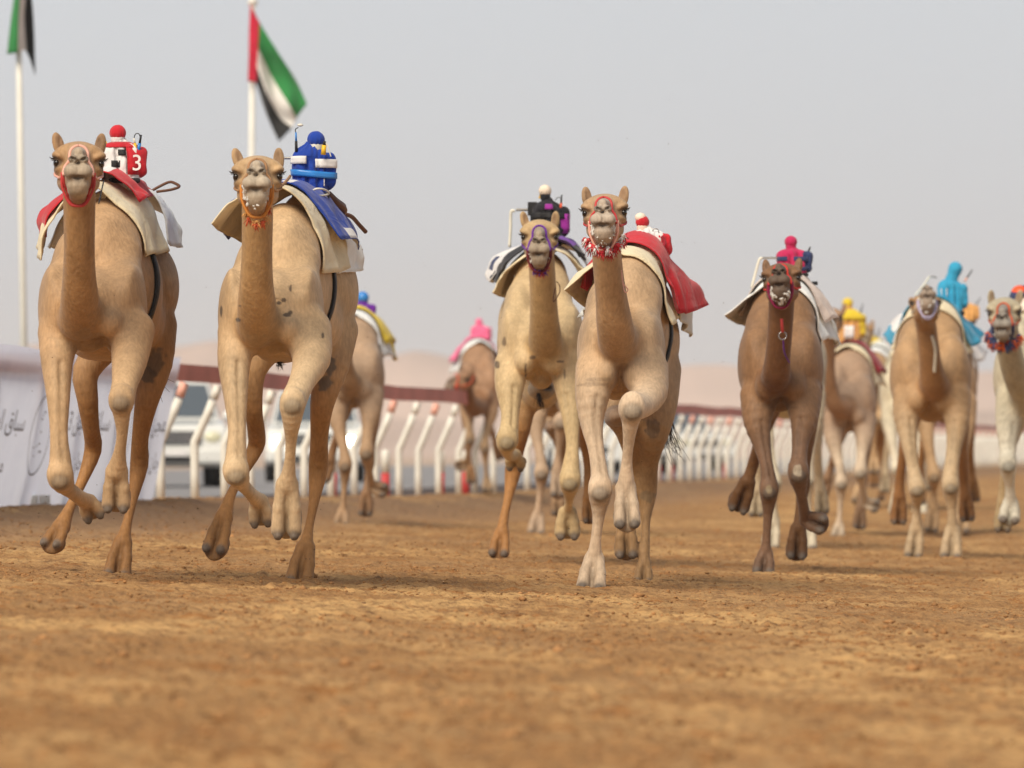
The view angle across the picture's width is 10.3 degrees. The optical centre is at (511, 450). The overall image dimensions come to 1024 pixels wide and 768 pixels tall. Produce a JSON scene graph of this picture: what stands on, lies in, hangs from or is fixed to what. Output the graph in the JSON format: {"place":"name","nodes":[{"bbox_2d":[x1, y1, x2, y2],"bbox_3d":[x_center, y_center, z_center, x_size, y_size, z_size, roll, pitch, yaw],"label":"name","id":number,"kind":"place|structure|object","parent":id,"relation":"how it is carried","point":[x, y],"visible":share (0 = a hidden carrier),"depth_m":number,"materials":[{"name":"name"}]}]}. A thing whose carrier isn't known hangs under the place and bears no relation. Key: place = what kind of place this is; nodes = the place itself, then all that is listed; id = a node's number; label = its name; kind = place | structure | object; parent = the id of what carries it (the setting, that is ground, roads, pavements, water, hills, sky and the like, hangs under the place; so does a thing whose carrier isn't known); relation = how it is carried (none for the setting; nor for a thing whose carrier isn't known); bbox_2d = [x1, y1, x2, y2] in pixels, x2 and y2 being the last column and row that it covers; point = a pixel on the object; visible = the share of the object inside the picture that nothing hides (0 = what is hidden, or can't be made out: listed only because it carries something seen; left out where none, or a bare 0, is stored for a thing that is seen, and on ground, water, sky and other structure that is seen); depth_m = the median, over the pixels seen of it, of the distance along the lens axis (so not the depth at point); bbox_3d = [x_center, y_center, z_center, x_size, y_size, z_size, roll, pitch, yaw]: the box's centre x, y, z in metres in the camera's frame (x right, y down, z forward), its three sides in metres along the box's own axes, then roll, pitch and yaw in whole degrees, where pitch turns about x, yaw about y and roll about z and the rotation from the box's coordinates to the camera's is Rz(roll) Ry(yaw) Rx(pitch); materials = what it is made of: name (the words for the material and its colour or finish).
{"place":"outdoors","nodes":[
{"label":"outdoors","id":0,"kind":"place"},
{"bbox_2d":[165,457,852,469],"bbox_3d":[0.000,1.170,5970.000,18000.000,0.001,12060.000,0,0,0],"label":"ground","id":1,"kind":"structure","parent":0,"point":[406,461],"depth_m":588.55,"materials":[{"name":"beige sand"}]},
{"bbox_2d":[27,341,995,423],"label":"hills","id":2,"kind":"structure","parent":0,"point":[712,385],"depth_m":1602.83,"materials":[{"name":"beige sand"}]},
{"bbox_2d":[0,465,1023,767],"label":"race track","id":3,"kind":"structure","parent":0,"point":[958,721],"depth_m":24.70,"materials":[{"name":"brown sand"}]},
{"bbox_2d":[30,495,49,504],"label":"kerb block","id":4,"kind":"structure","parent":3,"relation":"on","point":[42,499],"depth_m":50.45,"materials":[{"name":"white paint"}]},
{"bbox_2d":[38,132,178,572],"bbox_3d":[-2.354,-0.471,32.225,0.794,2.533,3.210,0,0,0],"label":"camel","id":5,"kind":"object","parent":3,"relation":"on","point":[99,260],"visible":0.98,"depth_m":31.62,"materials":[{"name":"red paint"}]},
{"bbox_2d":[36,167,182,318],"bbox_3d":[-2.349,-1.113,32.874,0.827,1.055,1.558,0,0,0],"label":"saddle blanket","id":6,"kind":"object","parent":5,"relation":"on","point":[140,203],"visible":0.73,"depth_m":32.51,"materials":[{"name":"beige fabric"}]},
{"bbox_2d":[102,125,180,192],"bbox_3d":[-2.178,-1.658,32.825,0.312,0.420,0.662,0,0,21],"label":"robot jockey","id":7,"kind":"object","parent":6,"relation":"on","point":[124,154],"visible":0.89,"depth_m":32.58,"materials":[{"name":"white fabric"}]},
{"bbox_2d":[202,148,358,578],"bbox_3d":[-1.362,-0.410,32.428,0.911,2.507,3.203,0,0,0],"label":"camel","id":8,"kind":"object","parent":3,"relation":"on","point":[275,297],"visible":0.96,"depth_m":31.81,"materials":[{"name":"brown fur"}]},
{"bbox_2d":[211,179,364,319],"bbox_3d":[-1.294,-1.068,33.075,0.839,0.990,1.557,0,0,0],"label":"saddle blanket","id":9,"kind":"object","parent":8,"relation":"on","point":[335,229],"visible":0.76,"depth_m":32.70,"materials":[{"name":"beige fabric"}]},
{"bbox_2d":[284,124,367,233],"bbox_3d":[-1.053,-1.589,33.272,0.306,0.606,1.137,0,0,19],"label":"robot jockey","id":10,"kind":"object","parent":9,"relation":"on","point":[313,162],"visible":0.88,"depth_m":32.88,"materials":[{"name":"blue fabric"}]},
{"bbox_2d":[335,452,336,495],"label":"marker post","id":11,"kind":"object","parent":3,"relation":"on","point":[336,474],"visible":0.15,"depth_m":67.15,"materials":[{"name":"red paint"}]},
{"bbox_2d":[325,314,388,523],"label":"camel","id":12,"kind":"object","parent":3,"relation":"on","point":[366,367],"visible":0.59,"depth_m":56.97},
{"bbox_2d":[355,305,397,360],"bbox_3d":[-1.599,-1.028,58.200,0.835,0.956,1.408,0,0,0],"label":"saddle blanket","id":13,"kind":"object","parent":12,"relation":"on","point":[386,338],"visible":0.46,"depth_m":57.89,"materials":[{"name":"yellow fabric"}]},
{"bbox_2d":[358,291,375,317],"bbox_3d":[-1.528,-1.431,58.122,0.262,0.381,0.278,0,0,-14],"label":"robot jockey","id":14,"kind":"object","parent":13,"relation":"on","point":[363,298],"visible":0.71,"depth_m":58.05,"materials":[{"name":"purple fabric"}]},
{"bbox_2d":[381,450,389,495],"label":"marker post","id":15,"kind":"object","parent":3,"relation":"on","point":[385,465],"visible":0.78,"depth_m":70.85,"materials":[{"name":"red paint"}]},
{"bbox_2d":[442,450,444,492],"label":"marker post","id":16,"kind":"object","parent":3,"relation":"on","point":[443,481],"visible":0.32,"depth_m":75.20,"materials":[{"name":"red paint"}]},
{"bbox_2d":[462,451,469,493],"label":"marker post","id":17,"kind":"object","parent":3,"relation":"on","point":[465,488],"visible":0.52,"depth_m":77.36,"materials":[{"name":"red paint"}]},
{"bbox_2d":[444,341,504,493],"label":"camel","id":18,"kind":"object","parent":3,"relation":"on","point":[473,380],"visible":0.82,"depth_m":74.95,"materials":[{"name":"brown fur"}]},
{"bbox_2d":[449,335,497,372],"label":"saddle blanket","id":19,"kind":"object","parent":18,"relation":"on","point":[467,343],"visible":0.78,"depth_m":75.88,"materials":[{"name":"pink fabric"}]},
{"bbox_2d":[470,318,491,340],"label":"robot jockey","id":20,"kind":"object","parent":19,"relation":"on","point":[479,328],"visible":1,"depth_m":76.02,"materials":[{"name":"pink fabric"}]},
{"bbox_2d":[488,211,591,558],"bbox_3d":[0.232,-0.435,41.629,0.824,2.533,3.202,0,0,0],"label":"camel","id":21,"kind":"object","parent":3,"relation":"on","point":[536,357],"visible":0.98,"depth_m":40.99,"materials":[{"name":"beige fur"}]},
{"bbox_2d":[485,235,589,297],"bbox_3d":[0.203,-1.055,42.201,0.818,1.081,1.410,0,0,0],"label":"saddle blanket","id":22,"kind":"object","parent":21,"relation":"on","point":[499,275],"visible":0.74,"depth_m":41.94,"materials":[{"name":"beige fabric"}]},
{"bbox_2d":[508,184,569,251],"bbox_3d":[0.227,-1.704,42.092,0.388,0.526,0.354,0,0,-40],"label":"robot jockey","id":23,"kind":"object","parent":22,"relation":"on","point":[548,205],"visible":0.68,"depth_m":42.04,"materials":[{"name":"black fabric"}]},
{"bbox_2d":[527,401,579,532],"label":"camel","id":24,"kind":"object","parent":3,"relation":"on","point":[548,420],"visible":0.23,"depth_m":56.87},
{"bbox_2d":[156,364,1023,497],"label":"running rail fence","id":25,"kind":"object","parent":3,"relation":"on","point":[204,374],"visible":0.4,"depth_m":73.75,"materials":[{"name":"white paint"}]},
{"bbox_2d":[0,344,180,506],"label":"banner","id":26,"kind":"object","parent":25,"relation":"attached to","point":[24,440],"visible":0.53,"depth_m":50.26,"materials":[{"name":"fabric"}]},
{"bbox_2d":[575,186,688,587],"bbox_3d":[0.737,-0.347,36.060,0.597,2.549,3.334,0,0,5],"label":"camel","id":27,"kind":"object","parent":3,"relation":"on","point":[629,395],"visible":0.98,"depth_m":35.30,"materials":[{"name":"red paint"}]},
{"bbox_2d":[564,230,708,361],"bbox_3d":[0.809,-0.909,36.626,0.960,1.015,1.460,0,0,0],"label":"saddle blanket","id":28,"kind":"object","parent":27,"relation":"on","point":[684,301],"visible":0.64,"depth_m":36.33,"materials":[{"name":"red fabric"}]},
{"bbox_2d":[635,213,672,254],"bbox_3d":[0.883,-1.326,36.565,0.270,0.402,0.305,0,0,-14],"label":"robot jockey","id":29,"kind":"object","parent":28,"relation":"on","point":[642,221],"visible":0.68,"depth_m":36.51,"materials":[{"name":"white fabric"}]},
{"bbox_2d":[672,449,673,480],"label":"marker post","id":30,"kind":"object","parent":3,"relation":"on","point":[672,465],"visible":0.27,"depth_m":101.08,"materials":[{"name":"red paint"}]},
{"bbox_2d":[723,449,724,478],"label":"marker post","id":31,"kind":"object","parent":3,"relation":"on","point":[724,464],"visible":0.29,"depth_m":110.20,"materials":[{"name":"red paint"}]},
{"bbox_2d":[727,258,828,571],"bbox_3d":[1.998,-0.220,42.012,0.721,2.331,3.235,0,0,0],"label":"camel","id":32,"kind":"object","parent":3,"relation":"on","point":[780,366],"visible":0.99,"depth_m":41.36,"materials":[{"name":"brown fur"}]},
{"bbox_2d":[725,275,840,345],"bbox_3d":[2.072,-0.896,42.639,0.768,0.965,1.498,0,0,14],"label":"saddle blanket","id":33,"kind":"object","parent":32,"relation":"on","point":[827,317],"visible":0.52,"depth_m":42.30,"materials":[{"name":"white fabric"}]},
{"bbox_2d":[750,236,817,287],"bbox_3d":[2.118,-1.406,42.538,0.612,0.395,0.324,0,0,-34],"label":"robot jockey","id":34,"kind":"object","parent":33,"relation":"on","point":[791,253],"visible":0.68,"depth_m":42.45,"materials":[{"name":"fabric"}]},
{"bbox_2d":[748,341,829,548],"bbox_3d":[2.675,-0.217,54.889,0.806,2.446,3.024,0,0,3],"label":"camel","id":35,"kind":"object","parent":3,"relation":"on","point":[821,503],"visible":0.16,"depth_m":54.44},
{"bbox_2d":[814,303,879,535],"bbox_3d":[3.758,-0.296,63.824,0.737,2.644,3.237,0,0,3],"label":"camel","id":36,"kind":"object","parent":3,"relation":"on","point":[850,400],"visible":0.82,"depth_m":63.17},
{"bbox_2d":[835,340,886,389],"bbox_3d":[3.817,-0.803,64.239,0.774,0.954,1.078,0,0,10],"label":"saddle blanket","id":37,"kind":"object","parent":36,"relation":"on","point":[878,368],"visible":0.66,"depth_m":64.07,"materials":[{"name":"beige fabric"}]},
{"bbox_2d":[838,298,866,342],"bbox_3d":[3.828,-1.420,64.329,0.326,0.607,0.341,0,0,-14],"label":"robot jockey","id":38,"kind":"object","parent":37,"relation":"on","point":[854,325],"visible":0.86,"depth_m":64.21,"materials":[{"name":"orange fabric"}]},
{"bbox_2d":[851,320,886,505],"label":"camel","id":39,"kind":"object","parent":3,"relation":"on","point":[876,457],"visible":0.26,"depth_m":79.84},
{"bbox_2d":[871,340,891,357],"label":"saddle blanket","id":40,"kind":"object","parent":39,"relation":"on","point":[883,348],"visible":0.16,"depth_m":80.82,"materials":[{"name":"white fabric"}]},
{"bbox_2d":[871,328,887,343],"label":"robot jockey","id":41,"kind":"object","parent":40,"relation":"on","point":[876,338],"visible":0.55,"depth_m":81.12,"materials":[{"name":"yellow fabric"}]},
{"bbox_2d":[879,342,930,512],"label":"camel","id":42,"kind":"object","parent":3,"relation":"on","point":[887,418],"visible":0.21,"depth_m":77.99},
{"bbox_2d":[882,349,892,374],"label":"saddle blanket","id":43,"kind":"object","parent":42,"relation":"on","point":[890,354],"visible":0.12,"depth_m":78.54,"materials":[{"name":"beige fabric"}]},
{"bbox_2d":[889,285,974,556],"bbox_3d":[3.855,-0.221,52.641,0.807,2.541,3.209,0,0,6],"label":"camel","id":44,"kind":"object","parent":3,"relation":"on","point":[931,363],"visible":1,"depth_m":51.95,"materials":[{"name":"beige fur"}]},
{"bbox_2d":[883,295,984,359],"bbox_3d":[3.958,-0.951,52.991,0.975,1.004,1.070,0,0,0],"label":"saddle blanket","id":45,"kind":"object","parent":44,"relation":"on","point":[972,334],"visible":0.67,"depth_m":52.85,"materials":[{"name":"beige fabric"}]},
{"bbox_2d":[914,262,972,315],"bbox_3d":[4.036,-1.468,53.085,0.461,0.583,0.349,0,0,-34],"label":"robot jockey","id":46,"kind":"object","parent":45,"relation":"on","point":[952,288],"visible":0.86,"depth_m":53.04,"materials":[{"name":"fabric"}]},
{"bbox_2d":[918,365,980,535],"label":"camel","id":47,"kind":"object","parent":3,"relation":"on","point":[927,452],"visible":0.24,"depth_m":65.00},
{"bbox_2d":[963,328,987,371],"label":"saddle blanket","id":48,"kind":"object","parent":47,"relation":"on","point":[979,353],"visible":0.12,"depth_m":66.02,"materials":[{"name":"white fabric"}]},
{"bbox_2d":[963,298,980,323],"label":"robot jockey","id":49,"kind":"object","parent":48,"relation":"on","point":[972,312],"visible":0.36,"depth_m":66.03,"materials":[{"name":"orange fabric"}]},
{"bbox_2d":[984,290,1023,532],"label":"camel","id":50,"kind":"object","parent":3,"relation":"on","point":[1006,322],"visible":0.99,"depth_m":49.34,"materials":[{"name":"beige fur"}]},
{"bbox_2d":[987,294,1023,335],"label":"saddle blanket","id":51,"kind":"object","parent":50,"relation":"on","point":[1022,305],"visible":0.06,"depth_m":50.13,"materials":[{"name":"white fabric"}]},
{"bbox_2d":[1009,285,1023,298],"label":"robot jockey","id":52,"kind":"object","parent":51,"relation":"on","point":[1014,291],"visible":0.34,"depth_m":50.34,"materials":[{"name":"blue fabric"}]},
{"bbox_2d":[0,0,1023,370],"label":"sky","id":53,"kind":"structure","parent":0,"point":[883,137],"materials":[{"name":"grey"}]},
{"bbox_2d":[153,456,984,497],"bbox_3d":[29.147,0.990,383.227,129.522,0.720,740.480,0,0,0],"label":"service road","id":54,"kind":"structure","parent":0,"point":[177,482],"depth_m":122.28,"materials":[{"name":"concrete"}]},
{"bbox_2d":[16,51,26,346],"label":"flagpole","id":55,"kind":"object","parent":54,"relation":"on","point":[21,231],"visible":0.49,"depth_m":75.96,"materials":[{"name":"white metal"}]},
{"bbox_2d":[7,0,35,75],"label":"flag","id":56,"kind":"object","parent":55,"relation":"attached to","point":[21,34],"visible":1,"depth_m":76.08,"materials":[{"name":"fabric"}]},
{"bbox_2d":[165,381,226,486],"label":"parked car","id":57,"kind":"object","parent":54,"relation":"on","point":[196,398],"visible":0.41,"depth_m":96.17,"materials":[{"name":"white paint"}]},
{"bbox_2d":[246,0,257,441],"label":"flagpole","id":58,"kind":"object","parent":54,"relation":"on","point":[253,3],"visible":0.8,"depth_m":87.96,"materials":[{"name":"white metal"}]},
{"bbox_2d":[248,4,306,140],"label":"flag","id":59,"kind":"object","parent":58,"relation":"attached to","point":[272,77],"visible":1,"depth_m":87.96,"materials":[{"name":"fabric"}]},
{"bbox_2d":[264,390,364,481],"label":"parked car","id":60,"kind":"object","parent":54,"relation":"on","point":[274,428],"visible":0.37,"depth_m":112.27,"materials":[{"name":"white paint"}]},
{"bbox_2d":[543,420,685,473],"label":"parked car","id":61,"kind":"object","parent":54,"relation":"on","point":[607,444],"visible":0.12,"depth_m":150.34,"materials":[{"name":"white paint"}]},
{"bbox_2d":[670,414,735,470],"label":"parked car","id":62,"kind":"object","parent":54,"relation":"on","point":[705,445],"visible":0.31,"depth_m":170.35,"materials":[{"name":"white paint"}]},
{"bbox_2d":[223,411,1023,456],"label":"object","id":63,"kind":"structure","parent":0,"point":[392,436],"depth_m":998.72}
]}

